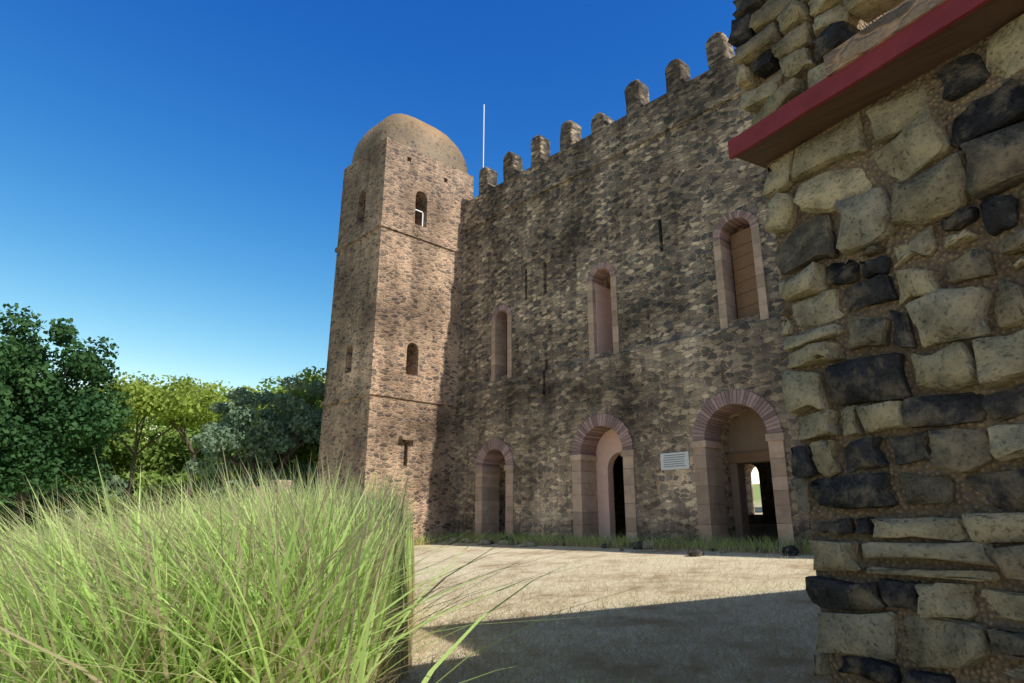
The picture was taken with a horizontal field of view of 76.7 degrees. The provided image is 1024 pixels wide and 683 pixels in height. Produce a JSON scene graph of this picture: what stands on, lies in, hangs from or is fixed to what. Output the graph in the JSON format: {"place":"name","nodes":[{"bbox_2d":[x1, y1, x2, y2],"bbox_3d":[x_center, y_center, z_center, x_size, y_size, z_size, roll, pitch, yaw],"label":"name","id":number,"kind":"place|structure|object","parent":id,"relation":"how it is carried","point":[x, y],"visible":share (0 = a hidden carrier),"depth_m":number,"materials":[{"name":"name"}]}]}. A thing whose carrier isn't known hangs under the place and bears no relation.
{"place":"outdoors","nodes":[
{"label":"outdoors","id":0,"kind":"place"},
{"bbox_2d":[0,0,759,483],"label":"sky","id":1,"kind":"structure","parent":0,"point":[172,171],"materials":[{"name":"blue"}]},
{"bbox_2d":[0,484,828,682],"bbox_3d":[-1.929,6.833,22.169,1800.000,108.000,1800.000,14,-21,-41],"label":"ground","id":2,"kind":"structure","parent":0,"point":[577,555],"depth_m":8.48,"materials":[{"name":"grey gravel"}]},
{"bbox_2d":[0,508,33,526],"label":"bush","id":3,"kind":"object","parent":2,"relation":"on","point":[10,517],"visible":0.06,"depth_m":47.87,"materials":[{"name":"green plant"}]},
{"bbox_2d":[0,326,62,502],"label":"tree","id":4,"kind":"object","parent":2,"relation":"on","point":[8,453],"depth_m":33.67,"materials":[{"name":"green plant"}]},
{"bbox_2d":[0,478,87,535],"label":"bush","id":5,"kind":"object","parent":2,"relation":"on","point":[60,499],"depth_m":48.99,"materials":[{"name":"green plant"}]},
{"bbox_2d":[17,423,92,489],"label":"bush","id":6,"kind":"object","parent":2,"relation":"on","point":[68,477],"depth_m":56.69,"materials":[{"name":"green plant"}]},
{"bbox_2d":[0,303,134,544],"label":"tree","id":7,"kind":"object","parent":2,"relation":"on","point":[84,410],"depth_m":36.50,"materials":[{"name":"green plant"}]},
{"bbox_2d":[54,475,136,527],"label":"bush","id":8,"kind":"object","parent":2,"relation":"on","point":[112,482],"depth_m":58.43,"materials":[{"name":"green plant"}]},
{"bbox_2d":[57,484,179,529],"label":"bush","id":9,"kind":"object","parent":2,"relation":"on","point":[94,505],"visible":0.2,"depth_m":57.14,"materials":[{"name":"green plant"}]},
{"bbox_2d":[75,415,175,524],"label":"bush","id":10,"kind":"object","parent":2,"relation":"on","point":[124,450],"depth_m":63.38,"materials":[{"name":"green plant"}]},
{"bbox_2d":[72,371,223,528],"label":"tree","id":11,"kind":"object","parent":2,"relation":"on","point":[211,416],"depth_m":43.89,"materials":[{"name":"green plant"}]},
{"bbox_2d":[97,419,229,481],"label":"bush","id":12,"kind":"object","parent":2,"relation":"on","point":[143,442],"depth_m":65.29,"materials":[{"name":"green plant"}]},
{"bbox_2d":[120,468,238,518],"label":"bush","id":13,"kind":"object","parent":2,"relation":"on","point":[156,478],"depth_m":60.26,"materials":[{"name":"green plant"}]},
{"bbox_2d":[118,374,273,501],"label":"tree","id":14,"kind":"object","parent":2,"relation":"on","point":[191,411],"depth_m":42.12,"materials":[{"name":"green plant"}]},
{"bbox_2d":[166,472,238,518],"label":"bush","id":15,"kind":"object","parent":2,"relation":"on","point":[234,475],"visible":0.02,"depth_m":59.43,"materials":[{"name":"green plant"}]},
{"bbox_2d":[135,402,292,477],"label":"bush","id":16,"kind":"object","parent":2,"relation":"on","point":[182,448],"depth_m":64.16,"materials":[{"name":"green plant"}]},
{"bbox_2d":[170,379,299,477],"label":"tree","id":17,"kind":"object","parent":2,"relation":"on","point":[221,391],"depth_m":51.41,"materials":[{"name":"green plant"}]},
{"bbox_2d":[179,480,303,518],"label":"ruined enclosure wall","id":18,"kind":"structure","parent":2,"relation":"on","point":[274,483],"depth_m":23.16,"materials":[{"name":"stone"}]},
{"bbox_2d":[182,375,324,503],"bbox_3d":[-10.832,5.201,28.660,6.790,7.392,7.071,14,-21,-41],"label":"tree","id":19,"kind":"object","parent":2,"relation":"on","point":[231,433],"depth_m":27.25,"materials":[{"name":"green plant"}]},
{"bbox_2d":[231,376,317,484],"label":"tree","id":20,"kind":"object","parent":2,"relation":"on","point":[269,384],"depth_m":54.72,"materials":[{"name":"green plant"}]},
{"bbox_2d":[264,366,325,495],"bbox_3d":[-9.261,5.578,31.365,5.726,7.789,5.611,14,-21,-41],"label":"tree","id":21,"kind":"object","parent":2,"relation":"on","point":[304,450],"depth_m":29.82,"materials":[{"name":"green plant"}]},
{"bbox_2d":[273,370,325,404],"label":"tree","id":22,"kind":"object","parent":2,"relation":"on","point":[282,387],"visible":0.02,"depth_m":45.83,"materials":[{"name":"green plant"}]},
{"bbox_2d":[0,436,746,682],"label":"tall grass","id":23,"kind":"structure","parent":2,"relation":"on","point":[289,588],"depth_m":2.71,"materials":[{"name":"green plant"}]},
{"bbox_2d":[315,137,473,543],"bbox_3d":[-4.172,0.773,23.985,4.300,15.650,3.250,14,-21,-41],"label":"tower shaft","id":24,"kind":"object","parent":2,"relation":"on","point":[395,324],"visible":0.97,"depth_m":22.80,"materials":[{"name":"brown stone"}]},
{"bbox_2d":[320,221,462,406],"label":"tower string courses","id":25,"kind":"object","parent":24,"relation":"attached to","point":[380,392],"visible":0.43,"depth_m":22.84,"materials":[{"name":"beige stone"}]},
{"bbox_2d":[399,436,417,440],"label":"stone lintel","id":26,"kind":"structure","parent":24,"relation":"attached to","point":[407,438],"depth_m":21.42,"materials":[{"name":"beige stone"}]},
{"bbox_2d":[352,114,467,173],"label":"dome","id":27,"kind":"structure","parent":24,"relation":"on","point":[420,136],"depth_m":24.95,"materials":[{"name":"beige stone"}]},
{"bbox_2d":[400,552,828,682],"bbox_3d":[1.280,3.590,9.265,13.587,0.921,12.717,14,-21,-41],"label":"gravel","id":28,"kind":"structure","parent":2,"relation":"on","point":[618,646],"depth_m":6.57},
{"bbox_2d":[442,536,798,556],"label":"loose stones","id":29,"kind":"object","parent":2,"relation":"on","point":[790,550],"visible":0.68,"depth_m":16.10,"materials":[{"name":"grey stone"}]},
{"bbox_2d":[613,454,777,525],"bbox_3d":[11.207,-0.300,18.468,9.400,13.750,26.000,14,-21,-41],"label":"dark doorway opening","id":30,"kind":"object","parent":2,"relation":"on","point":[768,516],"visible":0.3,"depth_m":25.27,"materials":[{"name":"black"}]},
{"bbox_2d":[505,471,506,507],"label":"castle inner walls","id":31,"kind":"structure","parent":30,"relation":"attached to","point":[505,489],"depth_m":22.14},
{"bbox_2d":[596,429,621,542],"bbox_3d":[3.088,4.245,18.385,0.250,4.150,1.900,14,-21,-41],"label":"doorway reveal","id":32,"kind":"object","parent":30,"relation":"attached to","point":[608,448],"depth_m":18.69,"materials":[{"name":"beige paint"}]},
{"bbox_2d":[660,451,689,469],"bbox_3d":[4.121,3.023,16.370,0.040,0.420,0.820,14,-21,-41],"label":"plaque","id":33,"kind":"object","parent":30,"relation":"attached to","point":[685,460],"visible":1,"depth_m":16.34,"materials":[{"name":"grey stone"}]},
{"bbox_2d":[664,454,685,466],"bbox_3d":[4.102,3.011,16.363,0.004,0.291,0.643,14,-21,-41],"label":"plaque lettering","id":34,"kind":"object","parent":33,"relation":"attached to","point":[674,461],"visible":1,"depth_m":16.36},
{"bbox_2d":[728,409,769,545],"bbox_3d":[6.230,3.401,15.917,0.350,4.450,2.200,14,-21,-41],"label":"door","id":35,"kind":"structure","parent":30,"relation":"attached to","point":[747,431],"depth_m":16.24,"materials":[{"name":"brown wood"}]},
{"bbox_2d":[727,450,770,463],"bbox_3d":[6.084,2.834,15.932,0.090,0.250,1.800,14,-21,-41],"label":"door lintel","id":36,"kind":"structure","parent":35,"relation":"attached to","point":[750,457],"depth_m":16.08,"materials":[{"name":"brown wood"}]},
{"bbox_2d":[823,0,945,76],"bbox_3d":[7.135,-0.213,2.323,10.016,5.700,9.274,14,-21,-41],"label":"wooden board","id":37,"kind":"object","parent":2,"relation":"on","point":[893,21],"depth_m":3.05,"materials":[{"name":"brown wood"}]},
{"bbox_2d":[752,0,1023,682],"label":"wall mortar","id":38,"kind":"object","parent":2,"relation":"on","point":[968,499],"visible":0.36,"depth_m":2.96,"materials":[{"name":"concrete"}]},
{"bbox_2d":[728,0,1023,682],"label":"wall stones","id":39,"kind":"object","parent":38,"relation":"attached to","point":[769,38],"visible":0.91,"depth_m":2.97,"materials":[{"name":"grey stone"}]},
{"bbox_2d":[736,0,1023,168],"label":"beam underside","id":40,"kind":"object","parent":38,"relation":"attached to","point":[991,17],"depth_m":3.14,"materials":[{"name":"brown wood"}]},
{"bbox_2d":[728,0,990,158],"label":"red beam","id":41,"kind":"structure","parent":40,"relation":"attached to","point":[933,22],"depth_m":3.14,"materials":[{"name":"red wood"}]},
{"bbox_2d":[483,105,484,166],"bbox_3d":[-1.163,-7.543,26.270,0.030,4.800,0.030,14,-21,-41],"label":"flagpole","id":42,"kind":"object","parent":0,"point":[483,135],"visible":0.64,"depth_m":26.51,"materials":[{"name":"white metal"}]},
{"bbox_2d":[414,529,812,555],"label":"grass","id":43,"kind":"structure","parent":0,"point":[728,546],"depth_m":16.52,"materials":[{"name":"green plant"}]},
{"bbox_2d":[571,667,682,682],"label":"grass","id":44,"kind":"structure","parent":0,"point":[620,681],"depth_m":4.29,"materials":[{"name":"green plant"}]},
{"bbox_2d":[453,56,811,550],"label":"castle wall","id":45,"kind":"structure","parent":0,"point":[644,219],"depth_m":18.82,"materials":[{"name":"stone"}]},
{"bbox_2d":[595,284,612,353],"bbox_3d":[2.868,-0.625,19.814,0.880,2.200,0.024,14,-21,-41],"label":"castle window reveal plaster","id":46,"kind":"object","parent":45,"relation":"in","point":[604,322],"visible":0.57,"depth_m":19.76,"materials":[{"name":"pink paint"}]},
{"bbox_2d":[461,88,747,232],"bbox_3d":[7.070,-6.848,16.248,0.370,0.170,26.000,14,-21,-41],"label":"string course","id":47,"kind":"object","parent":45,"relation":"attached to","point":[682,120],"visible":0.33,"depth_m":19.91,"materials":[{"name":"brown stone"}]},
{"bbox_2d":[479,32,734,194],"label":"battlements","id":48,"kind":"object","parent":45,"relation":"on","point":[719,49],"visible":0.7,"depth_m":20.73,"materials":[{"name":"grey stone"}]},
{"bbox_2d":[476,210,782,468],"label":"arches","id":49,"kind":"structure","parent":45,"relation":"attached to","point":[721,408],"depth_m":16.93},
{"bbox_2d":[474,226,794,548],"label":"jambs","id":50,"kind":"object","parent":45,"relation":"attached to","point":[710,496],"visible":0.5,"depth_m":17.03,"materials":[{"name":"brown stone"}]},
{"bbox_2d":[730,227,759,318],"bbox_3d":[5.916,-1.713,16.345,0.045,2.350,0.730,9,-18,-28],"label":"window shutter","id":51,"kind":"object","parent":45,"relation":"in","point":[745,276],"visible":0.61,"depth_m":16.36,"materials":[{"name":"brown wood"}]}
]}

